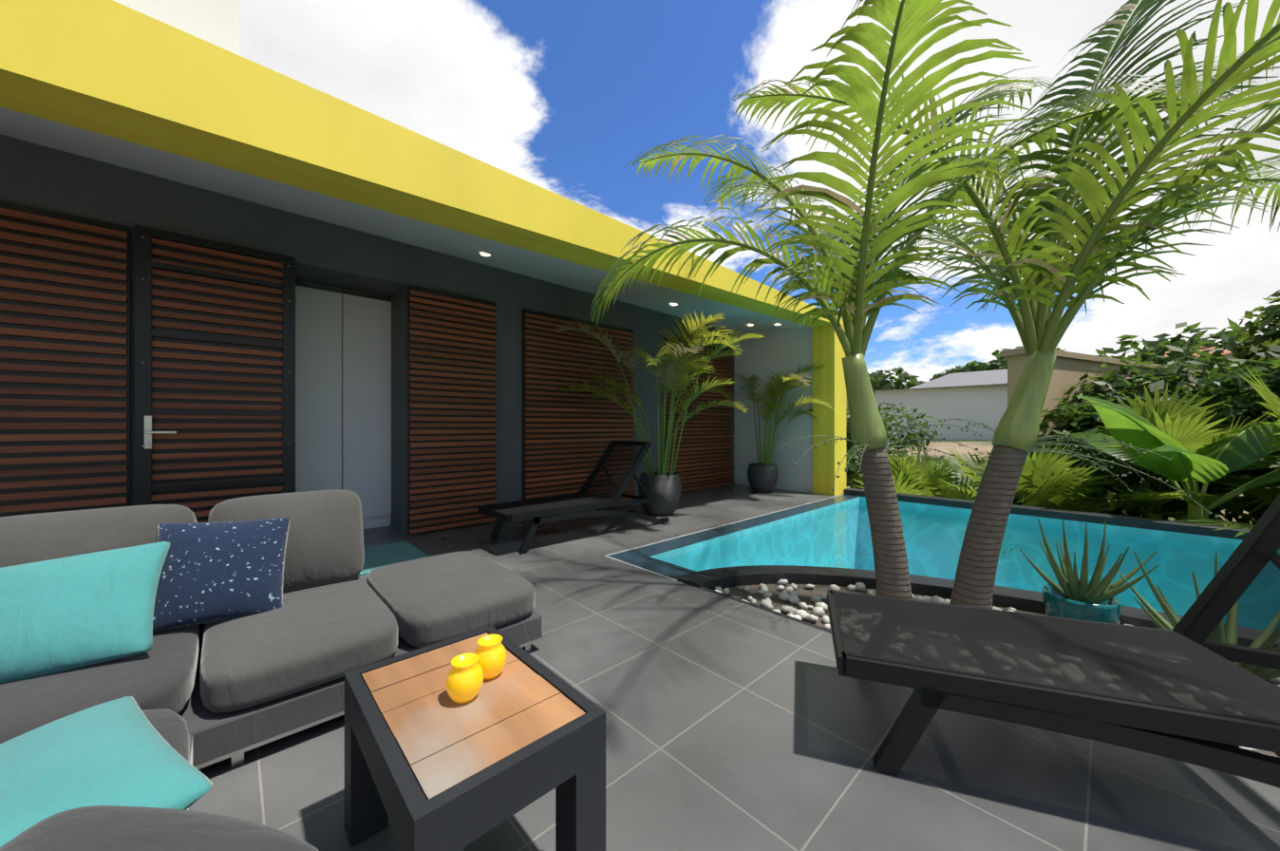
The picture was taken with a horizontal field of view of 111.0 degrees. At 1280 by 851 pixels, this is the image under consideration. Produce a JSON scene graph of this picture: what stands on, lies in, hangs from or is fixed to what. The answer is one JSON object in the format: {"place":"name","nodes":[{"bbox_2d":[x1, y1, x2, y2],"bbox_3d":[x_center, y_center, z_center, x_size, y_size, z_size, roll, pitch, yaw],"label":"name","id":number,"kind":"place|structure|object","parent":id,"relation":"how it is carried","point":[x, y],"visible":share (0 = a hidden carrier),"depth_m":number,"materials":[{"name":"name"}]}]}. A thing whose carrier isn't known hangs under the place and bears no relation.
{"place":"outdoors","nodes":[
{"label":"outdoors","id":0,"kind":"place"},
{"bbox_2d":[478,440,668,553],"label":"lounge chair","id":1,"kind":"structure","parent":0,"point":[606,483],"depth_m":4.52,"materials":[{"name":"black"}]},
{"bbox_2d":[604,494,841,581],"bbox_3d":[1.736,1.101,5.048,4.812,0.013,0.812,0,0,-43],"label":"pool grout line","id":2,"kind":"object","parent":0,"point":[687,535],"visible":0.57,"depth_m":4.10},
{"bbox_2d":[190,483,1279,850],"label":"deck floor","id":3,"kind":"structure","parent":0,"point":[732,724],"depth_m":1.45,"materials":[{"name":"tile"}]},
{"bbox_2d":[295,280,389,301],"bbox_3d":[-3.420,-0.212,4.907,2.135,2.620,0.950,0,0,-43],"label":"door frame","id":4,"kind":"object","parent":3,"relation":"on","point":[338,290],"visible":0.02,"depth_m":4.66,"materials":[{"name":"grey metal"}]},
{"bbox_2d":[295,285,391,528],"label":"closet doors","id":5,"kind":"structure","parent":3,"relation":"on","point":[343,391],"depth_m":4.53,"materials":[{"name":"white"}]},
{"bbox_2d":[178,573,542,809],"bbox_3d":[-1.141,0.760,1.253,2.200,0.565,2.300,0,0,-43],"label":"sofa base","id":6,"kind":"object","parent":3,"relation":"on","point":[213,735],"visible":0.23,"depth_m":1.47,"materials":[{"name":"grey fabric"}]},
{"bbox_2d":[0,623,200,743],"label":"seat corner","id":7,"kind":"object","parent":6,"relation":"on","point":[160,673],"visible":0.56,"depth_m":1.32,"materials":[{"name":"grey fabric"}]},
{"bbox_2d":[0,541,170,683],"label":"throw pillow","id":8,"kind":"object","parent":7,"relation":"on","point":[65,613],"visible":1,"depth_m":1.41,"materials":[{"name":"teal fabric"}]},
{"bbox_2d":[0,504,197,567],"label":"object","id":9,"kind":"object","parent":7,"relation":"on","point":[31,537],"visible":0.35,"depth_m":1.63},
{"bbox_2d":[141,708,189,809],"bbox_3d":[-1.233,0.850,0.506,0.974,0.185,1.354,0,0,-43],"label":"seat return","id":10,"kind":"object","parent":6,"relation":"on","point":[170,725],"visible":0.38,"depth_m":1.15,"materials":[{"name":"grey fabric"}]},
{"bbox_2d":[0,696,212,847],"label":"throw pillow","id":11,"kind":"object","parent":10,"relation":"on","point":[122,751],"visible":0.79,"depth_m":0.75,"materials":[{"name":"teal fabric"}]},
{"bbox_2d":[0,805,319,850],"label":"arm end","id":12,"kind":"object","parent":10,"relation":"on","point":[110,828],"visible":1,"depth_m":0.53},
{"bbox_2d":[199,575,397,712],"bbox_3d":[-1.441,0.850,1.865,0.588,0.185,0.924,0,0,-43],"label":"seat","id":13,"kind":"object","parent":6,"relation":"on","point":[299,640],"visible":0.92,"depth_m":1.59,"materials":[{"name":"grey fabric"}]},
{"bbox_2d":[152,517,290,632],"bbox_3d":[-1.690,0.583,1.780,0.406,0.406,0.119,5,-27,-38],"label":"throw pillow","id":14,"kind":"object","parent":13,"relation":"on","point":[214,572],"visible":0.88,"depth_m":1.74,"materials":[{"name":"blue fabric"}]},
{"bbox_2d":[207,489,364,593],"bbox_3d":[-1.683,0.565,2.124,0.580,0.470,0.330,0,-14,-43],"label":"cushion","id":15,"kind":"object","parent":13,"relation":"on","point":[325,543],"visible":0.58,"depth_m":2.08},
{"bbox_2d":[366,550,535,647],"bbox_3d":[-0.997,0.850,2.281,0.604,0.185,0.924,0,0,-43],"label":"cushion","id":16,"kind":"object","parent":6,"relation":"on","point":[431,600],"visible":0.9,"depth_m":2.04,"materials":[{"name":"grey fabric"}]},
{"bbox_2d":[188,635,543,809],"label":"sofa legs","id":17,"kind":"object","parent":3,"relation":"on","point":[237,757],"visible":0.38,"depth_m":1.44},
{"bbox_2d":[0,133,734,534],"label":"building wall","id":18,"kind":"structure","parent":3,"relation":"on","point":[78,185],"depth_m":4.29,"materials":[{"name":"grey paint"}]},
{"bbox_2d":[0,200,130,517],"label":"panel","id":19,"kind":"object","parent":18,"relation":"attached to","point":[65,362],"visible":0.75,"depth_m":2.94,"materials":[{"name":"brown wood"}]},
{"bbox_2d":[134,224,295,522],"bbox_3d":[-3.293,-0.177,3.468,0.905,2.510,0.084,0,0,-43],"label":"panel door","id":20,"kind":"structure","parent":18,"relation":"attached to","point":[215,355],"depth_m":3.42,"materials":[{"name":"brown wood"}]},
{"bbox_2d":[144,414,176,449],"bbox_3d":[-3.488,0.048,3.201,0.165,0.240,0.055,0,0,-43],"label":"door handle","id":21,"kind":"object","parent":20,"relation":"attached to","point":[148,431],"visible":1,"depth_m":3.17,"materials":[{"name":"silver metal"}]},
{"bbox_2d":[663,336,733,491],"bbox_3d":[1.050,-0.162,7.547,1.780,2.480,0.062,0,0,-43],"label":"panel","id":22,"kind":"object","parent":18,"relation":"attached to","point":[705,457],"visible":0.67,"depth_m":7.61,"materials":[{"name":"brown wood"}]},
{"bbox_3d":[-4.821,-1.954,3.904,16.450,0.527,5.700,0,0,-43],"label":"roof sheet","id":23,"kind":"object","parent":18,"relation":"on","visible":0},
{"bbox_2d":[112,0,239,55],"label":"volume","id":24,"kind":"structure","parent":23,"relation":"on","point":[216,22],"depth_m":2.65,"materials":[{"name":"white"}]},
{"bbox_2d":[0,106,809,332],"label":"soffit","id":25,"kind":"structure","parent":23,"relation":"attached to","point":[146,160],"depth_m":3.52,"materials":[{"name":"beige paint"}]},
{"bbox_2d":[480,252,780,325],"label":"soffit lights","id":26,"kind":"object","parent":25,"relation":"in","point":[484,254],"visible":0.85,"depth_m":4.31},
{"bbox_2d":[359,540,429,575],"bbox_3d":[-2.209,1.092,3.609,0.740,0.012,0.800,0,0,-43],"label":"door mat","id":27,"kind":"object","parent":3,"relation":"on","point":[381,555],"depth_m":3.69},
{"bbox_2d":[0,0,846,495],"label":"yellow portal","id":28,"kind":"object","parent":3,"relation":"on","point":[114,68],"visible":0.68,"depth_m":2.37,"materials":[{"name":"yellow paint"}]},
{"bbox_2d":[407,283,496,533],"bbox_3d":[-1.968,-0.162,4.683,0.920,2.480,0.062,0,0,-43],"label":"panel","id":29,"kind":"object","parent":3,"relation":"on","point":[451,409],"visible":0.96,"depth_m":4.63,"materials":[{"name":"brown wood"}]},
{"bbox_2d":[344,624,605,850],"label":"coffee table","id":30,"kind":"object","parent":3,"relation":"on","point":[430,764],"visible":0.79,"depth_m":1.00,"materials":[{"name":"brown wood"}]},
{"bbox_2d":[445,652,483,703],"bbox_3d":[-0.439,0.633,1.102,0.090,0.094,0.090,0,0,-43],"label":"candle jar","id":31,"kind":"object","parent":30,"relation":"on","point":[464,681],"visible":1,"depth_m":1.07,"materials":[{"name":"yellow"}]},
{"bbox_2d":[473,634,507,678],"bbox_3d":[-0.411,0.633,1.204,0.090,0.094,0.090,0,0,-43],"label":"candle jar","id":32,"kind":"object","parent":30,"relation":"on","point":[490,651],"visible":1,"depth_m":1.18,"materials":[{"name":"yellow"}]},
{"bbox_2d":[522,308,634,500],"bbox_3d":[-0.743,-0.162,5.869,1.770,2.480,0.062,0,0,-43],"label":"panel","id":33,"kind":"object","parent":3,"relation":"on","point":[569,436],"visible":0.71,"depth_m":5.66,"materials":[{"name":"brown wood"}]},
{"bbox_2d":[638,471,681,515],"bbox_3d":[0.244,0.848,5.480,0.540,0.500,0.540,0,0,-43],"label":"pot","id":34,"kind":"object","parent":3,"relation":"on","point":[664,492],"visible":0.9,"depth_m":5.27,"materials":[{"name":"black ceramic"}]},
{"bbox_2d":[550,310,765,475],"bbox_3d":[0.348,-0.326,5.508,2.225,2.016,2.585,0,0,-43],"label":"areca palm","id":35,"kind":"object","parent":34,"relation":"on","point":[677,359],"visible":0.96,"depth_m":5.24,"materials":[{"name":"green plant"}]},
{"bbox_2d":[607,494,858,580],"bbox_3d":[1.744,1.273,5.048,4.800,0.350,0.800,0,0,-43],"label":"pool coping","id":36,"kind":"object","parent":3,"relation":"on","point":[640,556],"visible":0.32,"depth_m":4.19,"materials":[{"name":"grey stone"}]},
{"bbox_2d":[747,462,777,492],"bbox_3d":[2.031,0.868,7.302,0.497,0.460,0.497,0,0,-43],"label":"pot","id":37,"kind":"object","parent":3,"relation":"on","point":[762,479],"visible":0.98,"depth_m":7.12,"materials":[{"name":"black ceramic"}]},
{"bbox_2d":[736,360,833,465],"bbox_3d":[2.410,-0.158,7.341,1.292,1.739,2.363,0,0,-4],"label":"areca palm","id":38,"kind":"object","parent":37,"relation":"on","point":[781,385],"visible":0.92,"depth_m":7.04,"materials":[{"name":"green plant"}]},
{"bbox_2d":[734,305,818,492],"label":"end wall","id":39,"kind":"structure","parent":3,"relation":"on","point":[783,350],"depth_m":7.64,"materials":[{"name":"grey paint"}]},
{"bbox_2d":[650,496,1242,616],"bbox_3d":[3.082,1.773,3.801,4.542,1.349,3.942,0,0,-43],"label":"pool shell","id":40,"kind":"object","parent":3,"relation":"in","point":[704,547],"visible":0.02,"depth_m":5.20},
{"bbox_2d":[677,564,1182,628],"bbox_3d":[2.207,1.260,2.615,0.807,0.375,3.959,0,0,-66],"label":"pool edge","id":41,"kind":"object","parent":40,"relation":"on","point":[1021,599],"visible":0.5,"depth_m":3.10,"materials":[{"name":"grey stone"}]},
{"bbox_2d":[699,586,1279,788],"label":"planter edge","id":42,"kind":"object","parent":3,"relation":"on","point":[773,611],"visible":0.11,"depth_m":2.60,"materials":[{"name":"grey stone"}]},
{"bbox_2d":[843,488,1250,539],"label":"pool curb","id":43,"kind":"structure","parent":3,"relation":"on","point":[1185,527],"depth_m":4.96,"materials":[{"name":"grey stone"}]},
{"bbox_2d":[827,493,1279,787],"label":"lounger","id":44,"kind":"object","parent":3,"relation":"on","point":[1198,684],"visible":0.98,"depth_m":1.37,"materials":[{"name":"black"}]},
{"bbox_2d":[239,0,1279,388],"label":"sky","id":45,"kind":"structure","parent":0,"point":[558,97],"materials":[{"name":"blue"}]},
{"bbox_2d":[664,501,1238,615],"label":"pool water","id":46,"kind":"structure","parent":0,"point":[1000,551],"depth_m":4.14,"materials":[{"name":"teal liquid"}]},
{"bbox_2d":[722,583,1279,757],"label":"planter soil","id":47,"kind":"structure","parent":0,"point":[804,593],"depth_m":2.96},
{"bbox_2d":[590,0,1245,600],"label":"palm tree","id":48,"kind":"object","parent":47,"relation":"on","point":[845,275],"visible":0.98,"depth_m":2.52,"materials":[{"name":"green plant"}]},
{"bbox_2d":[714,579,1262,753],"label":"planter pebbles","id":49,"kind":"object","parent":47,"relation":"on","point":[791,595],"visible":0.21,"depth_m":2.83,"materials":[{"name":"white stone"}]},
{"bbox_2d":[732,0,1279,608],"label":"palm tree","id":50,"kind":"object","parent":47,"relation":"on","point":[1042,266],"visible":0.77,"depth_m":2.47,"materials":[{"name":"green plant"}]},
{"bbox_2d":[1041,583,1121,623],"bbox_3d":[2.421,1.038,2.422,0.310,0.220,0.310,0,0,-43],"label":"aloe pot","id":51,"kind":"object","parent":47,"relation":"on","point":[1055,603],"visible":0.46,"depth_m":2.33,"materials":[{"name":"teal ceramic"}]},
{"bbox_2d":[1019,517,1158,603],"bbox_3d":[2.401,0.748,2.390,0.512,0.491,0.518,0,0,-27],"label":"aloe plant","id":52,"kind":"object","parent":51,"relation":"in","point":[1096,590],"visible":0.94,"depth_m":2.37,"materials":[{"name":"green plant"}]},
{"bbox_2d":[1117,551,1217,630],"bbox_3d":[2.617,0.868,1.960,0.680,0.554,0.722,0,0,23],"label":"aloe plant","id":53,"kind":"object","parent":47,"relation":"on","point":[1158,620],"visible":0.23,"depth_m":2.09,"materials":[{"name":"green plant"}]},
{"bbox_2d":[846,410,1259,526],"bbox_3d":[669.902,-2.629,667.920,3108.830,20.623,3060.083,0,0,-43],"label":"ground","id":54,"kind":"structure","parent":0,"point":[985,445],"depth_m":21.91,"materials":[{"name":"beige sand"}]},
{"bbox_2d":[846,401,944,462],"bbox_3d":[7.519,0.633,16.468,6.520,3.262,4.338,0,0,-2],"label":"bush","id":55,"kind":"object","parent":54,"relation":"on","point":[912,442],"visible":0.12,"depth_m":15.52,"materials":[{"name":"green plant"}]},
{"bbox_2d":[869,366,925,390],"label":"tree","id":56,"kind":"object","parent":54,"relation":"on","point":[879,383],"visible":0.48,"depth_m":58.30,"materials":[{"name":"green plant"}]},
{"bbox_2d":[846,445,959,494],"bbox_3d":[6.665,1.386,11.654,3.100,1.767,4.692,0,0,-43],"label":"bush","id":57,"kind":"object","parent":54,"relation":"on","point":[853,469],"visible":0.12,"depth_m":11.52,"materials":[{"name":"green plant"}]},
{"bbox_2d":[852,445,965,497],"bbox_3d":[4.619,1.320,7.665,2.698,2.056,2.941,0,0,-43],"label":"fan palm","id":58,"kind":"object","parent":54,"relation":"on","point":[908,478],"visible":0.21,"depth_m":7.05,"materials":[{"name":"green plant"}]},
{"bbox_2d":[872,385,1007,442],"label":"wall","id":59,"kind":"structure","parent":54,"relation":"on","point":[988,405],"depth_m":27.46,"materials":[{"name":"white paint"}]},
{"bbox_2d":[929,369,950,380],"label":"tree","id":60,"kind":"object","parent":54,"relation":"on","point":[938,375],"visible":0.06,"depth_m":99.36,"materials":[{"name":"green plant"}]},
{"bbox_2d":[943,365,967,376],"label":"tree","id":61,"kind":"object","parent":54,"relation":"on","point":[955,369],"visible":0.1,"depth_m":92.61,"materials":[{"name":"green plant"}]},
{"bbox_2d":[910,369,1007,388],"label":"roof","id":62,"kind":"structure","parent":54,"relation":"on","point":[990,378],"depth_m":48.34,"materials":[{"name":"grey"}]},
{"bbox_2d":[953,359,1001,373],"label":"tree","id":63,"kind":"object","parent":54,"relation":"on","point":[977,367],"visible":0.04,"depth_m":73.14,"materials":[{"name":"green plant"}]},
{"bbox_2d":[929,451,1117,508],"bbox_3d":[6.842,1.303,8.072,2.782,1.919,2.410,0,0,12],"label":"palm plant","id":64,"kind":"object","parent":54,"relation":"on","point":[1015,501],"visible":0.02,"depth_m":8.19,"materials":[{"name":"green plant"}]},
{"bbox_2d":[931,431,1118,556],"bbox_3d":[5.447,1.197,6.644,2.740,2.301,3.324,0,0,-20],"label":"fan palm","id":65,"kind":"object","parent":54,"relation":"on","point":[1050,480],"visible":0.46,"depth_m":6.11,"materials":[{"name":"green plant"}]},
{"bbox_2d":[987,345,1066,370],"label":"tree","id":66,"kind":"object","parent":54,"relation":"on","point":[1003,361],"visible":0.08,"depth_m":70.51,"materials":[{"name":"green plant"}]},
{"bbox_2d":[1007,354,1268,516],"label":"neighbour building","id":67,"kind":"structure","parent":54,"relation":"on","point":[1066,372],"depth_m":7.77,"materials":[{"name":"beige paint"}]},
{"bbox_2d":[999,347,1231,376],"bbox_3d":[16.474,-1.252,12.136,22.200,0.100,0.470,0,0,-25],"label":"wall coping","id":68,"kind":"object","parent":67,"relation":"attached to","point":[1063,354],"visible":0.33,"depth_m":8.01,"materials":[{"name":"beige concrete"}]},
{"bbox_2d":[1027,381,1276,524],"bbox_3d":[7.208,0.871,6.351,2.763,2.953,2.858,0,0,-10],"label":"fan palm","id":69,"kind":"object","parent":54,"relation":"on","point":[1171,424],"visible":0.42,"depth_m":5.72,"materials":[{"name":"green plant"}]},
{"bbox_2d":[1031,352,1279,527],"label":"bush","id":70,"kind":"object","parent":54,"relation":"on","point":[1114,383],"visible":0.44,"depth_m":6.44,"materials":[{"name":"green plant"}]},
{"bbox_2d":[1066,395,1279,523],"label":"banana plant","id":71,"kind":"object","parent":54,"relation":"on","point":[1206,465],"visible":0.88,"depth_m":5.12,"materials":[{"name":"green plant"}]},
{"bbox_2d":[1124,346,1232,371],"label":"tree","id":72,"kind":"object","parent":54,"relation":"on","point":[1229,355],"depth_m":56.30,"materials":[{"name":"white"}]},
{"bbox_2d":[1095,318,1279,373],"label":"tree","id":73,"kind":"object","parent":54,"relation":"on","point":[1162,345],"visible":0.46,"depth_m":44.26,"materials":[{"name":"green plant"}]},
{"bbox_2d":[1177,328,1235,347],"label":"tree","id":74,"kind":"object","parent":54,"relation":"on","point":[1213,336],"visible":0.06,"depth_m":58.70,"materials":[{"name":"green plant"}]},
{"bbox_2d":[1153,363,1279,536],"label":"banana plant","id":75,"kind":"object","parent":54,"relation":"on","point":[1262,390],"visible":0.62,"depth_m":5.00,"materials":[{"name":"green plant"}]},
{"bbox_2d":[1195,289,1279,519],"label":"bush","id":76,"kind":"object","parent":54,"relation":"on","point":[1253,347],"visible":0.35,"depth_m":6.62,"materials":[{"name":"green plant"}]},
{"bbox_2d":[1233,450,1279,523],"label":"palm plant","id":77,"kind":"object","parent":54,"relation":"on","point":[1262,510],"visible":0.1,"depth_m":5.47,"materials":[{"name":"green plant"}]}
]}

